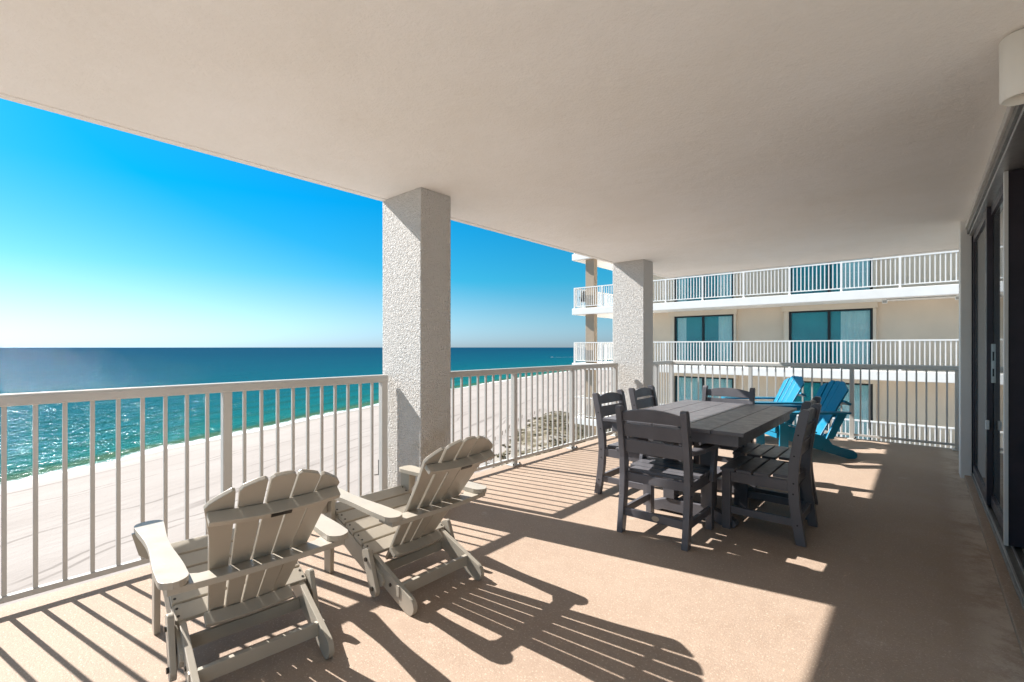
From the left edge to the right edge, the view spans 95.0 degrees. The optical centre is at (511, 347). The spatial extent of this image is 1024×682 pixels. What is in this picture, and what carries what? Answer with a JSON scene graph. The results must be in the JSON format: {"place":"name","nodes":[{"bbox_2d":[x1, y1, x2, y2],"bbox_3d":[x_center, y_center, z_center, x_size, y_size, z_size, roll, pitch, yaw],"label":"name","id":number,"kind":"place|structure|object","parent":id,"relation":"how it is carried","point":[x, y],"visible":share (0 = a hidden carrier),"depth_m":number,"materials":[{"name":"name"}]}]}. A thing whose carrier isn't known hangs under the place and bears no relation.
{"place":"outdoors","nodes":[
{"label":"outdoors","id":0,"kind":"place"},
{"bbox_2d":[0,370,610,606],"bbox_3d":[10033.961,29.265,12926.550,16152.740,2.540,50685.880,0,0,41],"label":"beach","id":1,"kind":"structure","parent":0,"point":[19,536],"depth_m":97.07,"materials":[{"name":"white sand"}]},
{"bbox_2d":[572,249,958,447],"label":"apartment building","id":2,"kind":"structure","parent":1,"relation":"on","point":[864,313],"depth_m":18.12,"materials":[{"name":"white paint"}]},
{"bbox_2d":[579,291,585,301],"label":"sling chair","id":3,"kind":"object","parent":2,"relation":"on","point":[584,296],"visible":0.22,"depth_m":24.71,"materials":[{"name":"white metal"}]},
{"bbox_2d":[668,373,737,401],"bbox_3d":[8.661,2.376,21.428,3.040,2.478,0.221,0,0,41],"label":"window","id":4,"kind":"structure","parent":2,"relation":"in","point":[681,375],"depth_m":21.65,"materials":[{"name":"teal glass"}]},
{"bbox_2d":[668,309,737,365],"bbox_3d":[8.660,-0.424,21.428,3.040,2.478,0.221,0,0,41],"label":"window","id":5,"kind":"structure","parent":2,"relation":"in","point":[705,325],"depth_m":21.40,"materials":[{"name":"teal glass"}]},
{"bbox_2d":[670,271,736,301],"bbox_3d":[8.661,-3.224,21.428,3.040,2.478,0.222,0,0,41],"label":"window","id":6,"kind":"structure","parent":2,"relation":"in","point":[735,275],"depth_m":21.39,"materials":[{"name":"blue glass"}]},
{"bbox_2d":[577,391,954,447],"bbox_3d":[12.528,3.080,20.090,19.532,1.070,6.032,0,0,41],"label":"apartment railing","id":7,"kind":"object","parent":2,"relation":"on","point":[876,422],"visible":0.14,"depth_m":15.96,"materials":[{"name":"white metal"}]},
{"bbox_2d":[574,250,958,308],"bbox_3d":[12.528,-2.520,20.090,19.532,1.070,6.032,0,0,41],"label":"apartment railing","id":8,"kind":"object","parent":2,"relation":"on","point":[600,299],"visible":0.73,"depth_m":17.96,"materials":[{"name":"white metal"}]},
{"bbox_2d":[574,339,958,371],"bbox_3d":[12.528,0.280,20.090,19.532,1.070,6.032,0,0,41],"label":"apartment railing","id":9,"kind":"object","parent":2,"relation":"on","point":[608,351],"visible":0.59,"depth_m":18.17,"materials":[{"name":"white metal"}]},
{"bbox_2d":[781,377,877,439],"bbox_3d":[12.274,2.376,18.276,3.110,2.478,0.221,0,0,41],"label":"window","id":10,"kind":"structure","parent":2,"relation":"in","point":[816,381],"depth_m":17.71,"materials":[{"name":"teal glass"}]},
{"bbox_2d":[781,302,877,368],"bbox_3d":[12.274,-0.424,18.276,3.110,2.478,0.221,0,0,41],"label":"window","id":11,"kind":"structure","parent":2,"relation":"in","point":[844,321],"depth_m":18.23,"materials":[{"name":"teal glass"}]},
{"bbox_2d":[784,258,876,294],"bbox_3d":[12.274,-3.224,18.276,3.110,2.478,0.220,0,0,41],"label":"window","id":12,"kind":"structure","parent":2,"relation":"in","point":[874,261],"depth_m":18.24,"materials":[{"name":"blue glass"}]},
{"bbox_2d":[887,295,955,299],"bbox_3d":[13.568,-1.645,15.553,1.800,0.024,0.024,0,0,41],"label":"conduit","id":13,"kind":"object","parent":2,"relation":"attached to","point":[922,297],"visible":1,"depth_m":15.53,"materials":[{"name":"white metal"}]},
{"bbox_2d":[0,347,612,486],"bbox_3d":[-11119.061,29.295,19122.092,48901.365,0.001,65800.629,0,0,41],"label":"sea","id":14,"kind":"structure","parent":0,"point":[25,370],"depth_m":388.88,"materials":[{"name":"liquid"}]},
{"bbox_2d":[0,98,612,347],"label":"sky","id":15,"kind":"structure","parent":0,"point":[110,237],"materials":[{"name":"blue"}]},
{"bbox_2d":[0,434,1023,681],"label":"balcony floor","id":16,"kind":"structure","parent":0,"point":[888,574],"depth_m":2.37,"materials":[{"name":"beige concrete"}]},
{"bbox_2d":[0,374,387,603],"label":"balcony railing","id":17,"kind":"object","parent":16,"relation":"on","point":[92,396],"visible":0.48,"depth_m":2.77,"materials":[{"name":"metal"}]},
{"bbox_2d":[131,469,347,681],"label":"chair","id":18,"kind":"object","parent":16,"relation":"on","point":[225,577],"visible":1,"depth_m":1.86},
{"bbox_2d":[322,435,495,615],"bbox_3d":[-0.567,0.870,2.642,0.985,0.855,0.711,0,0,41],"label":"chair","id":19,"kind":"object","parent":16,"relation":"on","point":[403,524],"visible":0.95,"depth_m":2.52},
{"bbox_2d":[383,187,450,490],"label":"pillar","id":20,"kind":"structure","parent":16,"relation":"on","point":[417,296],"depth_m":3.79,"materials":[{"name":"paint"}]},
{"bbox_2d":[451,363,617,471],"bbox_3d":[0.363,0.761,5.542,0.100,1.067,3.630,0,0,41],"label":"balcony railing","id":21,"kind":"object","parent":16,"relation":"on","point":[571,443],"visible":0.82,"depth_m":5.45,"materials":[{"name":"metal"}]},
{"bbox_2d":[592,389,662,504],"bbox_3d":[1.081,0.851,4.180,0.551,0.889,0.498,0,0,41],"label":"dining chair","id":22,"kind":"object","parent":16,"relation":"on","point":[605,450],"visible":0.54,"depth_m":4.13,"materials":[{"name":"black plastic"}]},
{"bbox_2d":[613,259,652,409],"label":"pillar","id":23,"kind":"structure","parent":16,"relation":"on","point":[633,319],"depth_m":6.80,"materials":[{"name":"paint"}]},
{"bbox_2d":[628,385,699,481],"bbox_3d":[1.531,0.851,4.696,0.551,0.889,0.498,0,0,41],"label":"dining chair","id":24,"kind":"object","parent":16,"relation":"on","point":[634,395],"visible":0.23,"depth_m":4.77,"materials":[{"name":"black plastic"}]},
{"bbox_2d":[615,405,719,551],"bbox_3d":[1.089,0.851,3.325,0.584,0.889,0.551,0,0,41],"label":"dining chair","id":25,"kind":"object","parent":16,"relation":"on","point":[686,470],"visible":0.99,"depth_m":3.20,"materials":[{"name":"black plastic"}]},
{"bbox_2d":[603,400,796,527],"bbox_3d":[1.623,0.918,3.899,1.000,0.753,1.680,0,0,41],"label":"dining table","id":26,"kind":"object","parent":16,"relation":"on","point":[735,426],"visible":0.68,"depth_m":3.60,"materials":[{"name":"grey plastic"}]},
{"bbox_2d":[693,385,754,463],"bbox_3d":[2.067,0.851,4.651,0.584,0.889,0.551,0,0,41],"label":"dining chair","id":27,"kind":"object","parent":16,"relation":"on","point":[730,392],"visible":0.22,"depth_m":4.79,"materials":[{"name":"black plastic"}]},
{"bbox_2d":[721,376,806,423],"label":"lounge chair","id":28,"kind":"object","parent":16,"relation":"on","point":[791,387],"visible":0.43,"depth_m":6.58,"materials":[{"name":"blue plastic"}]},
{"bbox_2d":[720,403,821,546],"bbox_3d":[1.866,0.851,3.381,0.551,0.889,0.498,0,0,41],"label":"dining chair","id":29,"kind":"object","parent":16,"relation":"on","point":[745,472],"visible":1,"depth_m":3.30,"materials":[{"name":"black plastic"}]},
{"bbox_2d":[733,396,820,519],"bbox_3d":[2.184,0.851,3.867,0.551,0.889,0.498,0,0,41],"label":"dining chair","id":30,"kind":"object","parent":16,"relation":"on","point":[753,450],"visible":0.42,"depth_m":3.83,"materials":[{"name":"black plastic"}]},
{"bbox_2d":[653,360,958,450],"bbox_3d":[3.723,0.765,6.539,3.773,1.060,1.630,0,0,41],"label":"balcony railing","id":31,"kind":"object","parent":16,"relation":"on","point":[671,363],"visible":0.52,"depth_m":6.58,"materials":[{"name":"metal"}]},
{"bbox_2d":[755,380,856,458],"bbox_3d":[3.522,0.852,5.711,0.975,0.886,0.774,0,0,2],"label":"lounge chair","id":32,"kind":"object","parent":16,"relation":"on","point":[832,394],"visible":0.56,"depth_m":5.46,"materials":[{"name":"blue plastic"}]},
{"bbox_2d":[959,220,1023,658],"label":"house wall","id":33,"kind":"structure","parent":16,"relation":"on","point":[1012,603],"depth_m":4.60,"materials":[{"name":"white paint"}]},
{"bbox_2d":[965,104,1023,610],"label":"sliding door","id":34,"kind":"structure","parent":33,"relation":"attached to","point":[994,225],"depth_m":3.00,"materials":[{"name":"metal"}]},
{"bbox_2d":[973,206,992,505],"bbox_3d":[4.107,0.068,4.094,0.058,2.313,1.310,0,0,41],"label":"door leaf","id":35,"kind":"structure","parent":34,"relation":"in","point":[983,235],"depth_m":3.93,"materials":[{"name":"brown metal"}]},
{"bbox_2d":[991,169,1023,547],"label":"door leaf","id":36,"kind":"structure","parent":34,"relation":"in","point":[1007,209],"depth_m":2.89,"materials":[{"name":"brown metal"}]},
{"bbox_2d":[999,28,1023,105],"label":"wall lamp","id":37,"kind":"object","parent":33,"relation":"attached to","point":[1011,69],"visible":1,"depth_m":1.85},
{"bbox_2d":[494,410,538,440],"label":"sand fence","id":38,"kind":"object","parent":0,"point":[509,425],"visible":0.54,"depth_m":161.59,"materials":[{"name":"brown wood"}]},
{"bbox_2d":[487,411,612,468],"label":"dune grass","id":39,"kind":"structure","parent":0,"point":[550,433],"depth_m":144.44,"materials":[{"name":"white sand"}]},
{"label":"room wall","id":40,"kind":"structure","parent":0,"visible":0},
{"bbox_2d":[0,0,1023,276],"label":"balcony ceiling","id":41,"kind":"structure","parent":40,"relation":"on","point":[672,138],"depth_m":2.40,"materials":[{"name":"paint"}]},
{"bbox_2d":[0,93,958,277],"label":"ceiling lip","id":42,"kind":"object","parent":41,"relation":"attached to","point":[90,120],"visible":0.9,"depth_m":3.18,"materials":[{"name":"white paint"}]}
]}

